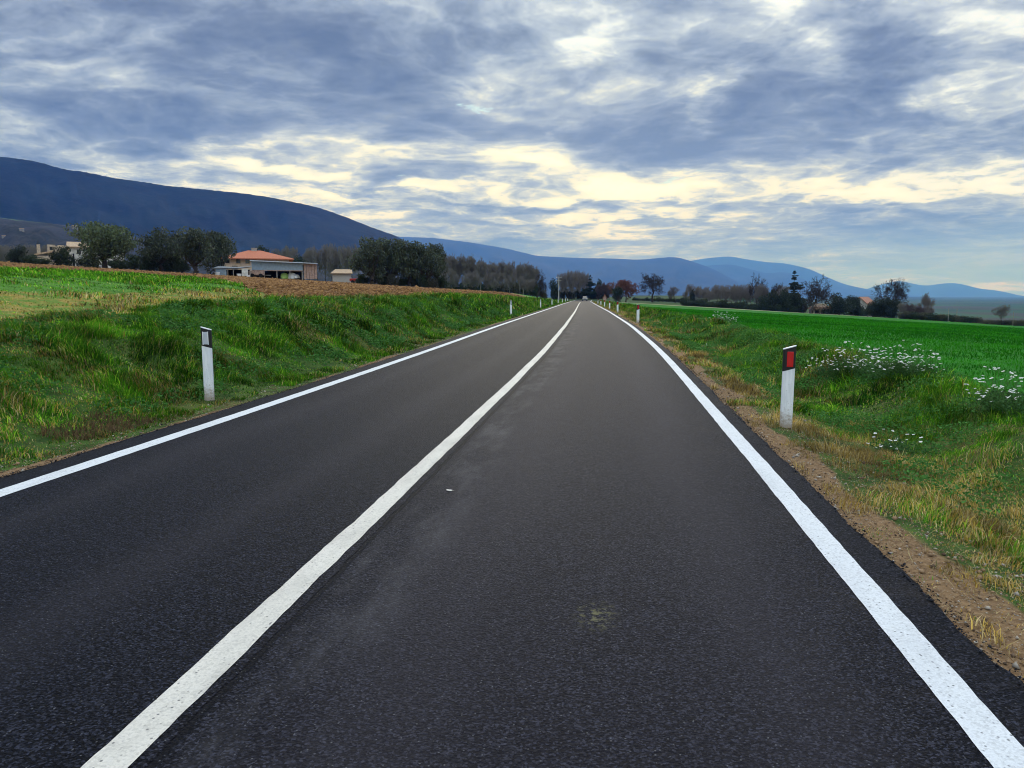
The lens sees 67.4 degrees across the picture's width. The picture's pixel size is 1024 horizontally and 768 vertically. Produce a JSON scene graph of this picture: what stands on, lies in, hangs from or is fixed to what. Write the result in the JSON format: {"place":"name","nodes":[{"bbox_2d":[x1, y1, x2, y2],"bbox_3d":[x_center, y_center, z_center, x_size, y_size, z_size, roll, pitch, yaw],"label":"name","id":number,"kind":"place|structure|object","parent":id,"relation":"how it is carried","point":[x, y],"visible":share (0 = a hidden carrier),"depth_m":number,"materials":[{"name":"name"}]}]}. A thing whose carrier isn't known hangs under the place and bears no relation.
{"place":"outdoors","nodes":[
{"label":"outdoors","id":0,"kind":"place"},
{"bbox_2d":[0,218,438,286],"bbox_3d":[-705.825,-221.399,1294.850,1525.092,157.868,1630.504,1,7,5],"label":"foothill","id":1,"kind":"structure","parent":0,"point":[40,233],"depth_m":1089.52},
{"bbox_2d":[0,157,463,284],"bbox_3d":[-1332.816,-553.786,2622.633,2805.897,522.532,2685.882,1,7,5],"label":"mountain","id":2,"kind":"structure","parent":0,"point":[33,191],"depth_m":2618.23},
{"bbox_2d":[0,332,464,476],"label":"verge gravel","id":3,"kind":"structure","parent":0,"point":[397,353],"depth_m":9.18,"materials":[{"name":"gravel"}]},
{"bbox_2d":[153,291,496,365],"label":"bank grass","id":4,"kind":"structure","parent":0,"point":[383,301],"depth_m":21.61,"materials":[{"name":"plant"}]},
{"bbox_2d":[410,291,551,322],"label":"bank grass","id":5,"kind":"structure","parent":0,"point":[524,303],"depth_m":53.91,"materials":[{"name":"plant"}]},
{"bbox_2d":[0,298,1023,767],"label":"road","id":6,"kind":"structure","parent":0,"point":[584,542],"depth_m":4.02,"materials":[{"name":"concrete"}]},
{"bbox_2d":[0,302,567,496],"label":"edge line","id":7,"kind":"object","parent":6,"relation":"on","point":[48,477],"visible":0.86,"depth_m":8.52,"materials":[{"name":"paint"}]},
{"bbox_2d":[81,303,579,767],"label":"line","id":8,"kind":"object","parent":6,"relation":"on","point":[128,745],"visible":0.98,"depth_m":3.58,"materials":[{"name":"paint"}]},
{"bbox_2d":[590,300,1023,767],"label":"edge line","id":9,"kind":"object","parent":6,"relation":"on","point":[994,740],"visible":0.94,"depth_m":3.61,"materials":[{"name":"paint"}]},
{"bbox_2d":[0,268,1023,682],"bbox_3d":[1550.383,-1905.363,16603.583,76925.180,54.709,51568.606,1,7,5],"label":"ground","id":10,"kind":"structure","parent":0,"point":[978,306],"depth_m":9.67,"materials":[{"name":"plant"}]},
{"bbox_2d":[4,244,28,262],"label":"evergreen tree","id":11,"kind":"object","parent":10,"relation":"on","point":[15,254],"visible":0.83,"depth_m":122.92,"materials":[{"name":"green plant"}]},
{"bbox_2d":[19,254,40,263],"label":"shrub","id":12,"kind":"object","parent":10,"relation":"on","point":[28,259],"visible":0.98,"depth_m":120.40,"materials":[{"name":"green plant"}]},
{"bbox_2d":[34,244,68,265],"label":"stone ruin","id":13,"kind":"object","parent":10,"relation":"on","point":[49,249],"visible":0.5,"depth_m":142.57,"materials":[{"name":"beige stone"}]},
{"bbox_2d":[49,245,74,265],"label":"shrub","id":14,"kind":"object","parent":10,"relation":"on","point":[61,256],"visible":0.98,"depth_m":124.31,"materials":[{"name":"green plant"}]},
{"bbox_2d":[74,256,101,267],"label":"shrub","id":15,"kind":"object","parent":10,"relation":"on","point":[87,262],"visible":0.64,"depth_m":122.59,"materials":[{"name":"green plant"}]},
{"bbox_2d":[66,242,123,267],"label":"white house","id":16,"kind":"structure","parent":10,"relation":"on","point":[74,247],"depth_m":137.00,"materials":[{"name":"brown tile"}]},
{"bbox_2d":[34,406,157,440],"bbox_3d":[-4.736,0.432,8.851,0.820,0.238,1.483,1,7,5],"label":"cut grass heap","id":17,"kind":"object","parent":10,"relation":"on","point":[108,427],"visible":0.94,"depth_m":8.78,"materials":[{"name":"plant"}]},
{"bbox_2d":[63,220,140,267],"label":"olive tree","id":18,"kind":"object","parent":10,"relation":"on","point":[103,243],"visible":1,"depth_m":118.59,"materials":[{"name":"green plant"}]},
{"bbox_2d":[107,257,130,268],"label":"shrub","id":19,"kind":"object","parent":10,"relation":"on","point":[113,264],"visible":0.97,"depth_m":126.41,"materials":[{"name":"green plant"}]},
{"bbox_2d":[125,254,141,269],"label":"shrub","id":20,"kind":"object","parent":10,"relation":"on","point":[133,261],"visible":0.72,"depth_m":129.00,"materials":[{"name":"green plant"}]},
{"bbox_2d":[139,257,159,270],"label":"shrub","id":21,"kind":"object","parent":10,"relation":"on","point":[153,267],"visible":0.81,"depth_m":127.31,"materials":[{"name":"green plant"}]},
{"bbox_2d":[134,226,180,271],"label":"olive tree","id":22,"kind":"object","parent":10,"relation":"on","point":[160,255],"visible":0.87,"depth_m":127.14,"materials":[{"name":"green plant"}]},
{"bbox_2d":[156,260,176,271],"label":"shrub","id":23,"kind":"object","parent":10,"relation":"on","point":[166,267],"visible":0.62,"depth_m":130.58,"materials":[{"name":"green plant"}]},
{"bbox_2d":[172,259,190,272],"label":"shrub","id":24,"kind":"object","parent":10,"relation":"on","point":[182,266],"visible":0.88,"depth_m":128.64,"materials":[{"name":"green plant"}]},
{"bbox_2d":[0,298,380,465],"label":"bank grass","id":25,"kind":"structure","parent":10,"relation":"on","point":[72,340],"depth_m":11.42,"materials":[{"name":"plant"}]},
{"bbox_2d":[166,226,219,273],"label":"olive tree","id":26,"kind":"object","parent":10,"relation":"on","point":[195,247],"visible":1,"depth_m":124.61,"materials":[{"name":"green plant"}]},
{"bbox_2d":[201,327,214,400],"bbox_3d":[-4.414,-0.173,11.155,0.150,1.322,0.090,-2,7,-12],"label":"delineator post","id":27,"kind":"object","parent":10,"relation":"on","point":[207,354],"visible":0.96,"depth_m":11.12,"materials":[{"name":"white plastic"}]},
{"bbox_2d":[0,348,420,477],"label":"asphalt crumbs","id":28,"kind":"object","parent":10,"relation":"on","point":[164,426],"visible":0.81,"depth_m":8.58,"materials":[{"name":"asphalt"}]},
{"bbox_2d":[202,230,236,273],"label":"olive tree","id":29,"kind":"object","parent":10,"relation":"on","point":[221,243],"visible":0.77,"depth_m":132.69,"materials":[{"name":"green plant"}]},
{"bbox_2d":[0,265,461,331],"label":"field grass","id":30,"kind":"structure","parent":10,"relation":"on","point":[145,279],"depth_m":23.39,"materials":[{"name":"plant"}]},
{"bbox_2d":[212,266,250,276],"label":"tin lean to","id":31,"kind":"object","parent":10,"relation":"on","point":[224,270],"visible":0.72,"depth_m":130.58,"materials":[{"name":"metal"}]},
{"bbox_2d":[223,248,293,270],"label":"farmhouse","id":32,"kind":"object","parent":10,"relation":"on","point":[242,259],"visible":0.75,"depth_m":146.03,"materials":[{"name":"orange paint"}]},
{"bbox_2d":[0,295,519,428],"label":"weeds","id":33,"kind":"object","parent":10,"relation":"on","point":[198,313],"visible":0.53,"depth_m":15.81,"materials":[{"name":"green plant"}]},
{"bbox_2d":[0,261,521,297],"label":"ploughed clods","id":34,"kind":"object","parent":10,"relation":"on","point":[296,285],"visible":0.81,"depth_m":59.67,"materials":[{"name":"soil"}]},
{"bbox_2d":[250,260,317,279],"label":"implement shed","id":35,"kind":"structure","parent":10,"relation":"on","point":[273,269],"depth_m":135.78,"materials":[{"name":"metal"}]},
{"bbox_2d":[303,264,316,278],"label":"brick stack","id":36,"kind":"object","parent":10,"relation":"on","point":[310,271],"visible":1,"depth_m":137.14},
{"bbox_2d":[303,247,316,262],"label":"bare tree","id":37,"kind":"object","parent":10,"relation":"on","point":[310,256],"visible":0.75,"depth_m":219.03,"materials":[{"name":"grey plant"}]},
{"bbox_2d":[311,248,323,279],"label":"bare tree","id":38,"kind":"object","parent":10,"relation":"on","point":[318,257],"visible":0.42,"depth_m":234.35,"materials":[{"name":"grey plant"}]},
{"bbox_2d":[318,243,334,280],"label":"bare tree","id":39,"kind":"object","parent":10,"relation":"on","point":[324,254],"visible":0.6,"depth_m":237.75,"materials":[{"name":"grey plant"}]},
{"bbox_2d":[326,243,339,275],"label":"bare tree","id":40,"kind":"object","parent":10,"relation":"on","point":[333,252],"visible":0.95,"depth_m":231.43,"materials":[{"name":"grey plant"}]},
{"bbox_2d":[331,269,351,282],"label":"stone hut","id":41,"kind":"object","parent":10,"relation":"on","point":[341,275],"visible":0.72,"depth_m":157.84,"materials":[{"name":"concrete"}]},
{"bbox_2d":[338,245,353,268],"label":"bare tree","id":42,"kind":"object","parent":10,"relation":"on","point":[346,254],"visible":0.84,"depth_m":222.09,"materials":[{"name":"grey plant"}]},
{"bbox_2d":[346,236,386,284],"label":"olive tree","id":43,"kind":"object","parent":10,"relation":"on","point":[373,252],"visible":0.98,"depth_m":135.33,"materials":[{"name":"green plant"}]},
{"bbox_2d":[370,237,409,284],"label":"olive tree","id":44,"kind":"object","parent":10,"relation":"on","point":[387,254],"visible":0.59,"depth_m":139.50,"materials":[{"name":"green plant"}]},
{"bbox_2d":[386,274,398,285],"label":"shrub","id":45,"kind":"object","parent":10,"relation":"on","point":[392,280],"visible":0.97,"depth_m":139.65,"materials":[{"name":"green plant"}]},
{"bbox_2d":[387,239,427,286],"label":"olive tree","id":46,"kind":"object","parent":10,"relation":"on","point":[407,272],"visible":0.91,"depth_m":139.47,"materials":[{"name":"green plant"}]},
{"bbox_2d":[415,274,428,287],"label":"shrub","id":47,"kind":"object","parent":10,"relation":"on","point":[421,282],"visible":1,"depth_m":140.45,"materials":[{"name":"green plant"}]},
{"bbox_2d":[406,242,443,287],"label":"olive tree","id":48,"kind":"object","parent":10,"relation":"on","point":[429,256],"visible":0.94,"depth_m":140.45,"materials":[{"name":"green plant"}]},
{"bbox_2d":[427,276,438,287],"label":"shrub","id":49,"kind":"object","parent":10,"relation":"on","point":[432,282],"visible":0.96,"depth_m":141.62,"materials":[{"name":"green plant"}]},
{"bbox_2d":[426,243,449,287],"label":"olive tree","id":50,"kind":"object","parent":10,"relation":"on","point":[440,251],"visible":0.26,"depth_m":145.09,"materials":[{"name":"green plant"}]},
{"bbox_2d":[446,253,458,273],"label":"bare tree","id":51,"kind":"object","parent":10,"relation":"on","point":[453,266],"visible":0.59,"depth_m":227.53,"materials":[{"name":"grey plant"}]},
{"bbox_2d":[456,254,467,281],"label":"bare tree","id":52,"kind":"object","parent":10,"relation":"on","point":[459,271],"visible":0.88,"depth_m":228.60,"materials":[{"name":"grey plant"}]},
{"bbox_2d":[459,255,473,275],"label":"bare tree","id":53,"kind":"object","parent":10,"relation":"on","point":[466,269],"visible":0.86,"depth_m":227.26,"materials":[{"name":"grey plant"}]},
{"bbox_2d":[476,260,486,289],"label":"bare tree","id":54,"kind":"object","parent":10,"relation":"on","point":[481,268],"visible":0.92,"depth_m":221.48,"materials":[{"name":"grey plant"}]},
{"bbox_2d":[494,260,505,282],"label":"bare tree","id":55,"kind":"object","parent":10,"relation":"on","point":[501,267],"visible":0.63,"depth_m":242.86,"materials":[{"name":"grey plant"}]},
{"bbox_2d":[514,265,524,293],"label":"bare tree","id":56,"kind":"object","parent":10,"relation":"on","point":[518,273],"visible":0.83,"depth_m":213.47,"materials":[{"name":"grey plant"}]},
{"bbox_2d":[524,262,535,295],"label":"bare tree","id":57,"kind":"object","parent":10,"relation":"on","point":[530,268],"visible":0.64,"depth_m":223.57,"materials":[{"name":"grey plant"}]},
{"bbox_2d":[535,269,547,297],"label":"bare oak","id":58,"kind":"object","parent":10,"relation":"on","point":[541,284],"visible":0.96,"depth_m":203.26,"materials":[{"name":"grey plant"}]},
{"bbox_2d":[548,278,557,298],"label":"evergreen tree","id":59,"kind":"object","parent":10,"relation":"on","point":[554,290],"visible":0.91,"depth_m":231.99,"materials":[{"name":"green plant"}]},
{"bbox_2d":[556,273,566,298],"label":"bare tree","id":60,"kind":"object","parent":10,"relation":"on","point":[563,285],"visible":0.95,"depth_m":282.50,"materials":[{"name":"grey plant"}]},
{"bbox_2d":[565,272,574,295],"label":"bare tree","id":61,"kind":"object","parent":10,"relation":"on","point":[570,277],"visible":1,"depth_m":281.19,"materials":[{"name":"grey plant"}]},
{"bbox_2d":[582,275,595,297],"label":"cedar tree","id":62,"kind":"object","parent":10,"relation":"on","point":[588,294],"visible":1,"depth_m":295.54,"materials":[{"name":"green plant"}]},
{"bbox_2d":[611,286,624,301],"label":"evergreen tree","id":63,"kind":"object","parent":10,"relation":"on","point":[617,293],"visible":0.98,"depth_m":231.95,"materials":[{"name":"green plant"}]},
{"bbox_2d":[607,279,639,301],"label":"russet tree","id":64,"kind":"object","parent":10,"relation":"on","point":[625,286],"visible":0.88,"depth_m":246.50,"materials":[{"name":"brown plant"}]},
{"bbox_2d":[639,273,665,301],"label":"bare oak","id":65,"kind":"object","parent":10,"relation":"on","point":[654,283],"visible":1,"depth_m":275.18,"materials":[{"name":"grey plant"}]},
{"bbox_2d":[608,305,730,334],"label":"verge grass","id":66,"kind":"structure","parent":10,"relation":"on","point":[631,314],"depth_m":40.22,"materials":[{"name":"plant"}]},
{"bbox_2d":[748,274,767,302],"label":"bare oak","id":67,"kind":"object","parent":10,"relation":"on","point":[751,290],"visible":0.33,"depth_m":251.65,"materials":[{"name":"grey plant"}]},
{"bbox_2d":[753,284,763,303],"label":"bare tree","id":68,"kind":"object","parent":10,"relation":"on","point":[758,292],"visible":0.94,"depth_m":245.95,"materials":[{"name":"grey plant"}]},
{"bbox_2d":[756,295,769,310],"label":"evergreen tree","id":69,"kind":"object","parent":10,"relation":"on","point":[763,300],"visible":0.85,"depth_m":235.41,"materials":[{"name":"green plant"}]},
{"bbox_2d":[764,290,780,310],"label":"evergreen tree","id":70,"kind":"object","parent":10,"relation":"on","point":[775,299],"visible":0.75,"depth_m":234.21,"materials":[{"name":"green plant"}]},
{"bbox_2d":[778,288,795,311],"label":"evergreen tree","id":71,"kind":"object","parent":10,"relation":"on","point":[786,303],"visible":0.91,"depth_m":233.21,"materials":[{"name":"green plant"}]},
{"bbox_2d":[780,345,796,428],"bbox_3d":[3.273,0.157,9.132,0.150,1.242,0.087,2,7,14],"label":"delineator post","id":72,"kind":"object","parent":10,"relation":"on","point":[787,386],"visible":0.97,"depth_m":9.09,"materials":[{"name":"white plastic"}]},
{"bbox_2d":[786,291,807,306],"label":"evergreen tree","id":73,"kind":"object","parent":10,"relation":"on","point":[794,295],"visible":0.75,"depth_m":232.40,"materials":[{"name":"green plant"}]},
{"bbox_2d":[788,271,806,300],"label":"cedar tree","id":74,"kind":"object","parent":10,"relation":"on","point":[793,286],"visible":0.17,"depth_m":239.79,"materials":[{"name":"green plant"}]},
{"bbox_2d":[644,318,984,418],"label":"verge grass","id":75,"kind":"structure","parent":10,"relation":"on","point":[731,379],"depth_m":14.18,"materials":[{"name":"plant"}]},
{"bbox_2d":[797,274,836,313],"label":"bare oak","id":76,"kind":"object","parent":10,"relation":"on","point":[811,294],"visible":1,"depth_m":219.96,"materials":[{"name":"plant"}]},
{"bbox_2d":[795,347,855,381],"bbox_3d":[5.725,-0.340,13.788,1.044,0.667,0.917,-5,8,-38],"label":"white flower plant","id":77,"kind":"object","parent":10,"relation":"on","point":[830,372],"visible":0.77,"depth_m":13.72,"materials":[{"name":"green plant"}]},
{"bbox_2d":[636,312,1023,528],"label":"weeds","id":78,"kind":"object","parent":10,"relation":"on","point":[700,348],"visible":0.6,"depth_m":10.29,"materials":[{"name":"green plant"}]},
{"bbox_2d":[644,306,1023,398],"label":"crop grass","id":79,"kind":"structure","parent":10,"relation":"on","point":[919,330],"depth_m":37.42,"materials":[{"name":"plant"}]},
{"bbox_2d":[821,292,856,314],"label":"evergreen tree","id":80,"kind":"object","parent":10,"relation":"on","point":[839,307],"visible":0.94,"depth_m":224.44,"materials":[{"name":"green plant"}]},
{"bbox_2d":[666,348,1023,687],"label":"asphalt crumbs","id":81,"kind":"object","parent":10,"relation":"on","point":[945,611],"visible":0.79,"depth_m":4.46,"materials":[{"name":"asphalt"}]},
{"bbox_2d":[844,295,863,315],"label":"evergreen tree","id":82,"kind":"object","parent":10,"relation":"on","point":[854,300],"visible":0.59,"depth_m":226.55,"materials":[{"name":"green plant"}]},
{"bbox_2d":[830,341,884,374],"bbox_3d":[6.115,-0.422,13.557,0.897,0.684,1.058,4,8,28],"label":"white flower plant","id":83,"kind":"object","parent":10,"relation":"on","point":[839,363],"visible":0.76,"depth_m":13.46,"materials":[{"name":"green plant"}]},
{"bbox_2d":[708,380,1023,665],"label":"dry straw","id":84,"kind":"object","parent":10,"relation":"on","point":[903,512],"visible":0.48,"depth_m":5.62,"materials":[{"name":"beige plant"}]},
{"bbox_2d":[711,371,1023,676],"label":"verge grass","id":85,"kind":"structure","parent":10,"relation":"on","point":[1013,538],"depth_m":7.30,"materials":[{"name":"plant"}]},
{"bbox_2d":[863,297,882,316],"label":"evergreen tree","id":86,"kind":"object","parent":10,"relation":"on","point":[871,309],"visible":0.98,"depth_m":213.95,"materials":[{"name":"green plant"}]},
{"bbox_2d":[846,348,899,380],"bbox_3d":[6.107,-0.326,12.953,0.966,0.616,0.847,4,7,28],"label":"white flower plant","id":87,"kind":"object","parent":10,"relation":"on","point":[865,366],"visible":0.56,"depth_m":12.93,"materials":[{"name":"green plant"}]},
{"bbox_2d":[859,345,909,379],"bbox_3d":[5.989,-0.336,12.352,0.787,0.600,0.928,5,8,36],"label":"white flower plant","id":88,"kind":"object","parent":10,"relation":"on","point":[883,369],"visible":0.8,"depth_m":12.35,"materials":[{"name":"green plant"}]},
{"bbox_2d":[877,296,897,317],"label":"evergreen tree","id":89,"kind":"object","parent":10,"relation":"on","point":[885,306],"visible":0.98,"depth_m":211.69,"materials":[{"name":"green plant"}]},
{"bbox_2d":[871,277,909,302],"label":"bare oak","id":90,"kind":"object","parent":10,"relation":"on","point":[898,289],"visible":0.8,"depth_m":219.05,"materials":[{"name":"plant"}]},
{"bbox_2d":[886,299,901,317],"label":"evergreen tree","id":91,"kind":"object","parent":10,"relation":"on","point":[895,302],"visible":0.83,"depth_m":210.97,"materials":[{"name":"green plant"}]},
{"bbox_2d":[863,430,935,457],"bbox_3d":[4.120,0.674,8.225,0.726,0.353,0.662,4,8,31],"label":"white flower plant","id":92,"kind":"object","parent":10,"relation":"on","point":[890,445],"visible":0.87,"depth_m":8.26,"materials":[{"name":"green plant"}]},
{"bbox_2d":[862,340,952,378],"bbox_3d":[6.259,-0.352,12.150,1.045,0.667,0.917,-2,7,-18],"label":"white flower plant","id":93,"kind":"object","parent":10,"relation":"on","point":[900,369],"visible":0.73,"depth_m":12.19,"materials":[{"name":"green plant"}]},
{"bbox_2d":[917,293,936,307],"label":"bare tree","id":94,"kind":"object","parent":10,"relation":"on","point":[926,301],"visible":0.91,"depth_m":215.23,"materials":[{"name":"brown plant"}]},
{"bbox_2d":[902,349,953,377],"bbox_3d":[6.359,-0.273,11.738,0.712,0.543,0.841,5,8,34],"label":"white flower plant","id":95,"kind":"object","parent":10,"relation":"on","point":[918,369],"visible":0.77,"depth_m":11.69,"materials":[{"name":"green plant"}]},
{"bbox_2d":[965,370,1023,418],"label":"white flower plant","id":96,"kind":"object","parent":10,"relation":"on","point":[1015,406],"visible":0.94,"depth_m":8.91,"materials":[{"name":"green plant"}]},
{"bbox_2d":[965,366,1023,413],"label":"white flower plant","id":97,"kind":"object","parent":10,"relation":"on","point":[990,399],"visible":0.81,"depth_m":9.21,"materials":[{"name":"green plant"}]},
{"bbox_2d":[991,304,1010,324],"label":"bare tree","id":98,"kind":"object","parent":10,"relation":"on","point":[1002,310],"visible":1,"depth_m":171.38,"materials":[{"name":"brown plant"}]},
{"bbox_2d":[0,0,1023,295],"label":"sky","id":99,"kind":"structure","parent":0,"point":[864,144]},
{"bbox_2d":[518,296,568,306],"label":"bank grass","id":100,"kind":"structure","parent":0,"point":[551,302],"depth_m":129.19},
{"bbox_2d":[397,236,746,297],"bbox_3d":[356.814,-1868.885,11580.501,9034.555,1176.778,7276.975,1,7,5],"label":"mountain","id":101,"kind":"structure","parent":0,"point":[680,274],"depth_m":11554.97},
{"bbox_2d":[592,300,636,309],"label":"verge grass","id":102,"kind":"structure","parent":0,"point":[621,306],"depth_m":108.80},
{"bbox_2d":[707,264,830,296],"bbox_3d":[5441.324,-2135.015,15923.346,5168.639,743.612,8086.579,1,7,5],"label":"mountain","id":103,"kind":"structure","parent":0,"point":[741,275],"depth_m":15413.61,"materials":[{"name":"blue"}]},
{"bbox_2d":[692,257,921,296],"bbox_3d":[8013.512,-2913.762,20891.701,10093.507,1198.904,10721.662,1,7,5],"label":"mountain","id":104,"kind":"structure","parent":0,"point":[844,290],"depth_m":20477.07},
{"bbox_2d":[691,369,1023,677],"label":"verge gravel","id":105,"kind":"structure","parent":0,"point":[1014,664],"depth_m":5.06,"materials":[{"name":"gravel"}]},
{"bbox_2d":[844,296,943,300],"bbox_3d":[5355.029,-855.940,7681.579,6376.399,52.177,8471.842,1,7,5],"label":"hills","id":106,"kind":"structure","parent":0,"point":[908,298],"depth_m":7365.32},
{"bbox_2d":[868,281,1020,295],"bbox_3d":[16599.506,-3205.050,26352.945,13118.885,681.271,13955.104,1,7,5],"label":"mountain","id":107,"kind":"structure","parent":0,"point":[949,289],"depth_m":24369.52,"materials":[{"name":"blue"}]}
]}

